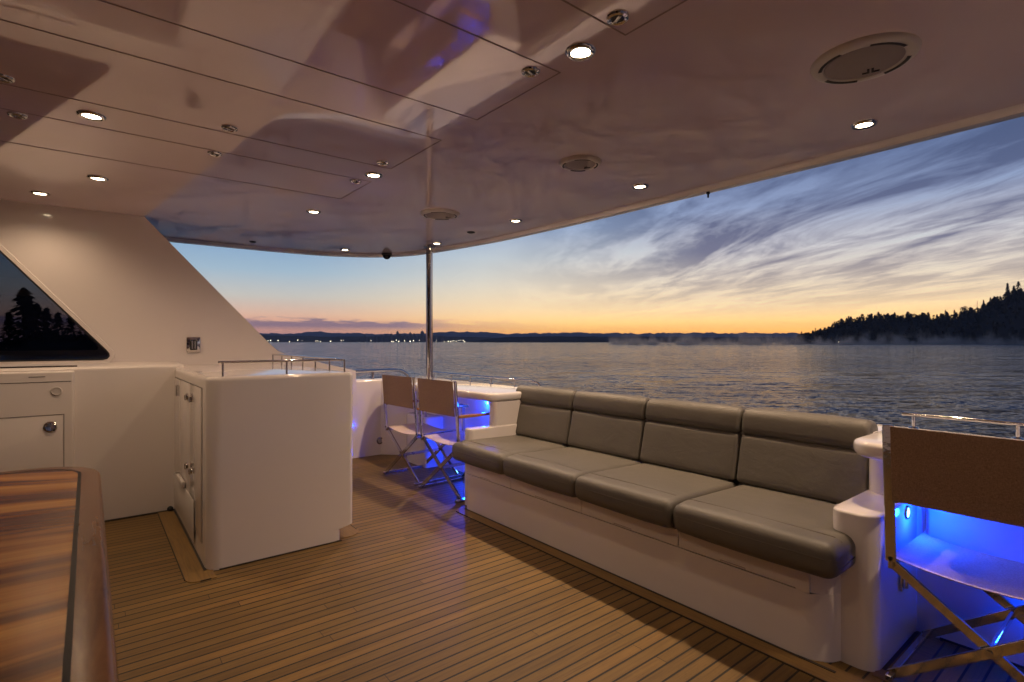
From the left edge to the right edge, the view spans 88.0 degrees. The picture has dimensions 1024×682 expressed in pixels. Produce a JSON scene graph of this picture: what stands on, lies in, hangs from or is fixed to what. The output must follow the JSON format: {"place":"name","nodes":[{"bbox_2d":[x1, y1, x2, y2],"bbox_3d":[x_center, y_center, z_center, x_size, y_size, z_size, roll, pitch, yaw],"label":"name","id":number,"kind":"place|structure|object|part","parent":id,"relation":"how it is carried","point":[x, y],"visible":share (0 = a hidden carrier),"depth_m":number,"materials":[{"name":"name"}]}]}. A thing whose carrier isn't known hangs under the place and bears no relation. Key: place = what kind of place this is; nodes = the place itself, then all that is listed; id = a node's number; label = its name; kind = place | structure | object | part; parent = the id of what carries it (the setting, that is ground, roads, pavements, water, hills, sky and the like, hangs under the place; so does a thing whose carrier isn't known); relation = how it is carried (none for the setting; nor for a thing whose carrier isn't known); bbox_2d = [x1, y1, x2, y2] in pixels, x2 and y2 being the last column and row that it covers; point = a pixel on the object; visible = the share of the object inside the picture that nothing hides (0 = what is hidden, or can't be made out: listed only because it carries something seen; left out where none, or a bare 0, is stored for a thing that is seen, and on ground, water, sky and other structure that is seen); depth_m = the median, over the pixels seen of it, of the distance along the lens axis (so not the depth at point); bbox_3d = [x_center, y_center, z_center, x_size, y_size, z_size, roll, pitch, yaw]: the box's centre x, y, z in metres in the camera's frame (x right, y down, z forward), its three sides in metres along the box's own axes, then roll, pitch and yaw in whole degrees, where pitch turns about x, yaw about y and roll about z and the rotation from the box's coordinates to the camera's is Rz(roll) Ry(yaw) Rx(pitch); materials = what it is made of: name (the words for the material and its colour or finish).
{"place":"outdoors","nodes":[
{"label":"outdoors","id":0,"kind":"place"},
{"bbox_2d":[396,330,398,341],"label":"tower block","id":1,"kind":"structure","parent":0,"point":[397,336],"depth_m":6470.99,"materials":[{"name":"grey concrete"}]},
{"bbox_2d":[420,331,423,341],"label":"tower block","id":2,"kind":"structure","parent":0,"point":[421,336],"depth_m":6469.78,"materials":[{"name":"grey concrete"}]},
{"bbox_2d":[262,335,796,341],"bbox_3d":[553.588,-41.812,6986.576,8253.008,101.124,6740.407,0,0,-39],"label":"shore","id":3,"kind":"structure","parent":0,"point":[276,338],"depth_m":6610.18,"materials":[{"name":"black"}]},
{"bbox_2d":[260,331,800,337],"bbox_3d":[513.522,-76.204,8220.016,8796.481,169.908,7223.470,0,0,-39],"label":"mountains","id":4,"kind":"structure","parent":0,"point":[500,335],"depth_m":7893.32,"materials":[{"name":"grey"}]},
{"bbox_2d":[170,116,1023,333],"label":"sky","id":5,"kind":"structure","parent":0,"point":[935,226],"materials":[{"name":"blue"}]},
{"bbox_2d":[473,336,794,341],"bbox_3d":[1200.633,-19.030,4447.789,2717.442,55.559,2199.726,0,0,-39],"label":"wooded spit","id":6,"kind":"structure","parent":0,"point":[632,339],"depth_m":4260.52,"materials":[{"name":"black plant"}]},
{"bbox_2d":[268,342,1023,437],"bbox_3d":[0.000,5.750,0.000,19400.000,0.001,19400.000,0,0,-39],"label":"lake water","id":7,"kind":"structure","parent":0,"point":[886,384],"depth_m":102.10,"materials":[{"name":"blue liquid"}]},
{"bbox_2d":[784,295,1023,343],"bbox_3d":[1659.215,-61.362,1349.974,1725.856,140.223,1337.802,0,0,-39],"label":"headland","id":8,"kind":"structure","parent":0,"point":[1018,325],"depth_m":1266.05,"materials":[{"name":"plant"}]},
{"bbox_2d":[796,292,1023,343],"bbox_3d":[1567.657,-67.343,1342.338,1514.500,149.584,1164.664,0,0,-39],"label":"trees","id":9,"kind":"object","parent":8,"relation":"on","point":[819,333],"visible":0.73,"depth_m":1303.59,"materials":[{"name":"black plant"}]},
{"bbox_2d":[960,306,967,312],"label":"round tree","id":10,"kind":"object","parent":8,"relation":"on","point":[964,309],"visible":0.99,"depth_m":1357.19,"materials":[{"name":"black plant"}]},
{"bbox_2d":[1005,283,1009,297],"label":"pine tree","id":11,"kind":"object","parent":8,"relation":"on","point":[1007,289],"visible":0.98,"depth_m":1353.58,"materials":[{"name":"black plant"}]},
{"bbox_2d":[1015,281,1023,289],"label":"pine tree","id":12,"kind":"object","parent":8,"relation":"on","point":[1018,283],"visible":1,"depth_m":1352.59,"materials":[{"name":"black plant"}]},
{"bbox_3d":[-1.678,1.815,1.220,7.500,0.870,8.200,0,0,-39],"label":"yacht hull","id":13,"kind":"object","parent":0,"visible":0},
{"bbox_2d":[105,454,1023,681],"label":"teak deck","id":14,"kind":"structure","parent":13,"relation":"on","point":[403,579],"depth_m":2.42,"materials":[{"name":"brown wood"}]},
{"bbox_2d":[0,371,74,471],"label":"side locker","id":15,"kind":"object","parent":14,"relation":"on","point":[37,419],"visible":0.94,"depth_m":3.42,"materials":[{"name":"white plastic"}]},
{"bbox_3d":[-3.494,0.838,3.066,1.365,0.705,0.014,0,0,-39],"label":"door","id":16,"kind":"part","parent":15,"relation":"part of","materials":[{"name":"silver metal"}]},
{"bbox_2d":[0,467,118,681],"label":"dining table","id":17,"kind":"object","parent":14,"relation":"on","point":[56,618],"visible":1,"depth_m":1.11,"materials":[{"name":"brown wood"}]},
{"bbox_2d":[0,361,183,519],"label":"side coaming","id":18,"kind":"object","parent":14,"relation":"on","point":[124,429],"visible":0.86,"depth_m":3.77,"materials":[{"name":"white"}]},
{"bbox_2d":[0,199,357,405],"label":"wing wall","id":19,"kind":"structure","parent":18,"relation":"on","point":[83,286],"depth_m":4.08,"materials":[{"name":"glossy cream painted fiberglass"}]},
{"bbox_2d":[0,244,114,364],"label":"window","id":20,"kind":"structure","parent":19,"relation":"in","point":[36,327],"depth_m":3.86,"materials":[{"name":"black glass"}]},
{"bbox_2d":[187,337,199,352],"bbox_3d":[-2.668,0.027,4.444,0.100,0.130,0.024,0,0,-39],"label":"wall switch","id":21,"kind":"object","parent":19,"relation":"attached to","point":[193,344],"depth_m":4.44,"materials":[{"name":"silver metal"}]},
{"bbox_2d":[174,363,352,569],"bbox_3d":[-1.926,0.722,3.849,0.857,1.056,1.879,0,0,-39],"label":"bar cabinet","id":22,"kind":"object","parent":14,"relation":"on","point":[262,460],"visible":0.98,"depth_m":3.12,"materials":[{"name":"white"}]},
{"bbox_3d":[-2.255,0.697,3.606,0.024,0.874,0.758,0,0,-39],"label":"door","id":23,"kind":"part","parent":22,"relation":"part of","materials":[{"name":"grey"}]},
{"bbox_3d":[-1.882,0.697,3.139,0.024,0.874,0.423,0,0,-39],"label":"door","id":24,"kind":"part","parent":22,"relation":"part of","materials":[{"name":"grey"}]},
{"bbox_2d":[218,354,345,376],"bbox_3d":[-1.571,0.151,3.939,0.672,0.087,1.901,0,0,-16],"label":"cabinet rail","id":25,"kind":"object","parent":22,"relation":"on","point":[303,360],"visible":0.96,"depth_m":3.23,"materials":[{"name":"silver metal"}]},
{"bbox_2d":[382,374,462,485],"bbox_3d":[-0.846,0.777,4.949,0.535,0.945,0.598,0,0,-41],"label":"folding chair","id":26,"kind":"object","parent":14,"relation":"on","point":[397,390],"visible":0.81,"depth_m":4.84,"materials":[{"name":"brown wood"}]},
{"bbox_2d":[417,377,488,503],"bbox_3d":[-0.428,0.777,4.459,0.535,0.945,0.598,0,0,-40],"label":"folding chair","id":27,"kind":"object","parent":14,"relation":"on","point":[437,396],"visible":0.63,"depth_m":4.33,"materials":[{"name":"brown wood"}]},
{"bbox_2d":[407,377,521,467],"bbox_3d":[-0.562,0.829,5.111,0.600,0.842,2.030,0,0,-39],"label":"bar counter","id":28,"kind":"object","parent":14,"relation":"on","point":[504,402],"visible":0.61,"depth_m":4.56,"materials":[{"name":"white plastic"}]},
{"bbox_2d":[423,245,434,379],"bbox_3d":[-0.865,-0.296,5.554,0.124,1.406,0.124,0,0,-39],"label":"support pole","id":29,"kind":"object","parent":28,"relation":"on","point":[429,311],"visible":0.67,"depth_m":5.52,"materials":[{"name":"silver metal"}]},
{"bbox_2d":[0,0,1023,257],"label":"hardtop roof","id":30,"kind":"structure","parent":29,"relation":"on","point":[436,104],"depth_m":2.25,"materials":[{"name":"paint"}]},
{"bbox_2d":[0,73,15,82],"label":"hatch latch","id":31,"kind":"object","parent":30,"relation":"attached to","point":[4,78],"visible":1,"depth_m":2.01,"materials":[{"name":"silver metal"}]},
{"bbox_2d":[7,112,27,119],"bbox_3d":[-2.182,-0.996,2.340,0.070,0.009,0.070,0,0,40],"label":"hatch latch","id":32,"kind":"object","parent":30,"relation":"attached to","point":[16,115],"visible":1,"depth_m":2.33,"materials":[{"name":"silver metal"}]},
{"bbox_2d":[29,191,49,195],"bbox_3d":[-3.176,-0.995,3.568,0.106,0.010,0.106,0,0,-39],"label":"ceiling light","id":33,"kind":"object","parent":30,"relation":"attached to","point":[39,193],"visible":1,"depth_m":3.56,"materials":[{"name":"silver metal"}]},
{"bbox_2d":[76,110,106,121],"bbox_3d":[-1.858,-0.995,2.343,0.106,0.010,0.106,0,0,-39],"label":"ceiling light","id":34,"kind":"object","parent":30,"relation":"attached to","point":[91,115],"visible":1,"depth_m":2.33,"materials":[{"name":"silver metal"}]},
{"bbox_2d":[87,175,108,181],"bbox_3d":[-2.529,-0.995,3.240,0.106,0.010,0.106,0,0,-39],"label":"ceiling light","id":35,"kind":"object","parent":30,"relation":"attached to","point":[97,178],"visible":1,"depth_m":3.23,"materials":[{"name":"silver metal"}]},
{"bbox_2d":[207,151,221,156],"bbox_3d":[-1.578,-0.996,2.816,0.070,0.009,0.070,0,0,-12],"label":"hatch latch","id":36,"kind":"object","parent":30,"relation":"attached to","point":[215,153],"visible":1,"depth_m":2.81,"materials":[{"name":"silver metal"}]},
{"bbox_2d":[221,125,237,131],"bbox_3d":[-1.322,-0.996,2.483,0.070,0.009,0.070,0,0,23],"label":"hatch latch","id":37,"kind":"object","parent":30,"relation":"attached to","point":[228,128],"visible":1,"depth_m":2.47,"materials":[{"name":"silver metal"}]},
{"bbox_2d":[306,210,320,213],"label":"ceiling light","id":38,"kind":"object","parent":30,"relation":"attached to","point":[314,211],"visible":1,"depth_m":4.06,"materials":[{"name":"silver metal"}]},
{"bbox_2d":[350,179,360,183],"bbox_3d":[-0.975,-0.996,3.304,0.070,0.009,0.070,0,0,6],"label":"hatch latch","id":39,"kind":"object","parent":30,"relation":"attached to","point":[354,181],"visible":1,"depth_m":3.29,"materials":[{"name":"silver"}]},
{"bbox_2d":[365,172,382,178],"bbox_3d":[-0.829,-0.995,3.177,0.106,0.010,0.106,0,0,-39],"label":"ceiling light","id":40,"kind":"object","parent":30,"relation":"attached to","point":[374,175],"visible":1,"depth_m":3.17,"materials":[{"name":"silver metal"}]},
{"bbox_2d":[376,160,388,165],"bbox_3d":[-0.722,-0.996,2.962,0.070,0.009,0.070,0,0,-39],"label":"hatch latch","id":41,"kind":"object","parent":30,"relation":"attached to","point":[382,163],"visible":1,"depth_m":2.95,"materials":[{"name":"silver metal"}]},
{"bbox_2d":[382,253,391,258],"bbox_3d":[-1.419,-0.965,6.008,0.116,0.066,0.116,0,0,-39],"label":"dome camera","id":42,"kind":"object","parent":30,"relation":"attached to","point":[386,255],"visible":1,"depth_m":5.97,"materials":[{"name":"black plastic"}]},
{"bbox_2d":[421,209,459,219],"bbox_3d":[-0.559,-0.989,4.135,0.303,0.022,0.303,0,0,33],"label":"ceiling speaker","id":43,"kind":"object","parent":30,"relation":"attached to","point":[441,214],"visible":1,"depth_m":4.09,"materials":[{"name":"grey plastic"}]},
{"bbox_2d":[509,219,521,222],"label":"ceiling light","id":44,"kind":"object","parent":30,"relation":"attached to","point":[515,220],"visible":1,"depth_m":4.35,"materials":[{"name":"silver metal"}]},
{"bbox_2d":[521,66,539,76],"bbox_3d":[0.069,-0.996,1.962,0.070,0.009,0.070,0,0,34],"label":"hatch latch","id":45,"kind":"object","parent":30,"relation":"attached to","point":[530,71],"visible":1,"depth_m":1.96,"materials":[{"name":"silver metal"}]},
{"bbox_2d":[559,155,600,171],"bbox_3d":[0.379,-0.989,2.952,0.232,0.022,0.232,0,0,33],"label":"ceiling speaker","id":46,"kind":"object","parent":30,"relation":"attached to","point":[577,163],"visible":1,"depth_m":2.92,"materials":[{"name":"grey plastic"}]},
{"bbox_2d":[565,43,595,60],"bbox_3d":[0.237,-0.995,1.827,0.106,0.010,0.106,0,0,-39],"label":"ceiling light","id":47,"kind":"object","parent":30,"relation":"attached to","point":[580,51],"visible":1,"depth_m":1.82,"materials":[{"name":"silver metal"}]},
{"bbox_2d":[606,10,628,25],"bbox_3d":[0.326,-0.996,1.636,0.070,0.009,0.070,0,0,-17],"label":"hatch latch","id":48,"kind":"object","parent":30,"relation":"attached to","point":[617,17],"visible":1,"depth_m":1.63,"materials":[{"name":"silver metal"}]},
{"bbox_2d":[632,184,648,189],"bbox_3d":[0.823,-0.995,3.409,0.106,0.010,0.106,0,0,-39],"label":"ceiling light","id":49,"kind":"object","parent":30,"relation":"attached to","point":[639,186],"visible":1,"depth_m":3.40,"materials":[{"name":"silver metal"}]},
{"bbox_2d":[850,119,877,129],"bbox_3d":[1.618,-0.995,2.437,0.106,0.010,0.106,0,0,-39],"label":"ceiling light","id":50,"kind":"object","parent":30,"relation":"attached to","point":[864,124],"visible":1,"depth_m":2.43,"materials":[{"name":"silver metal"}]},
{"bbox_2d":[810,32,921,83],"bbox_3d":[1.242,-0.989,1.875,0.327,0.022,0.327,0,0,33],"label":"ceiling speaker","id":51,"kind":"object","parent":30,"relation":"attached to","point":[865,58],"visible":1,"depth_m":1.84,"materials":[{"name":"grey plastic"}]},
{"bbox_2d":[452,385,916,671],"bbox_3d":[0.676,0.802,3.182,0.832,0.895,2.730,0,0,-39],"label":"bench sofa","id":52,"kind":"object","parent":14,"relation":"on","point":[767,525],"visible":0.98,"depth_m":2.60,"materials":[{"name":"grey leather"}]},
{"bbox_2d":[899,576,908,591],"bbox_3d":[1.585,0.965,2.142,0.030,0.090,0.027,0,0,-39],"label":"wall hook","id":53,"kind":"object","parent":52,"relation":"attached to","point":[903,583],"depth_m":2.14,"materials":[{"name":"silver metal"}]},
{"bbox_2d":[905,505,910,518],"bbox_3d":[1.645,0.710,2.203,0.057,0.057,0.008,0,0,-39],"label":"blue led light","id":54,"kind":"object","parent":52,"relation":"attached to","point":[907,511],"visible":1,"depth_m":2.20,"materials":[{"name":"silver metal"}]},
{"bbox_2d":[352,377,1023,665],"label":"stern bulwark","id":55,"kind":"object","parent":14,"relation":"on","point":[992,538],"visible":0.18,"depth_m":2.24,"materials":[{"name":"white plastic"}]},
{"bbox_2d":[376,437,381,443],"bbox_3d":[-1.458,1.095,5.864,0.084,0.084,0.014,0,0,-39],"label":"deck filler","id":56,"kind":"object","parent":55,"relation":"attached to","point":[379,440],"visible":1,"depth_m":5.86,"materials":[{"name":"silver metal"}]},
{"bbox_2d":[355,368,409,378],"bbox_3d":[-1.796,0.366,5.732,1.545,0.120,0.048,0,0,-39],"label":"stern rail","id":57,"kind":"object","parent":55,"relation":"on","point":[371,371],"visible":0.47,"depth_m":5.96,"materials":[{"name":"silver metal"}]},
{"bbox_2d":[433,371,540,386],"bbox_3d":[-0.360,0.380,5.403,0.048,0.080,2.007,0,0,-39],"label":"guard rail","id":58,"kind":"object","parent":55,"relation":"on","point":[505,378],"visible":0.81,"depth_m":5.21,"materials":[{"name":"silver metal"}]},
{"bbox_2d":[853,427,1023,495],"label":"bar counter","id":59,"kind":"object","parent":55,"relation":"on","point":[870,446],"visible":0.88,"depth_m":2.27,"materials":[{"name":"white plastic"}]},
{"bbox_2d":[902,412,1023,439],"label":"guard rail","id":60,"kind":"object","parent":55,"relation":"on","point":[977,420],"visible":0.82,"depth_m":2.38,"materials":[{"name":"silver metal"}]},
{"bbox_2d":[882,424,1023,681],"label":"folding chair","id":61,"kind":"object","parent":14,"relation":"on","point":[979,477],"visible":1,"depth_m":1.85,"materials":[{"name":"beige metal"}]}
]}

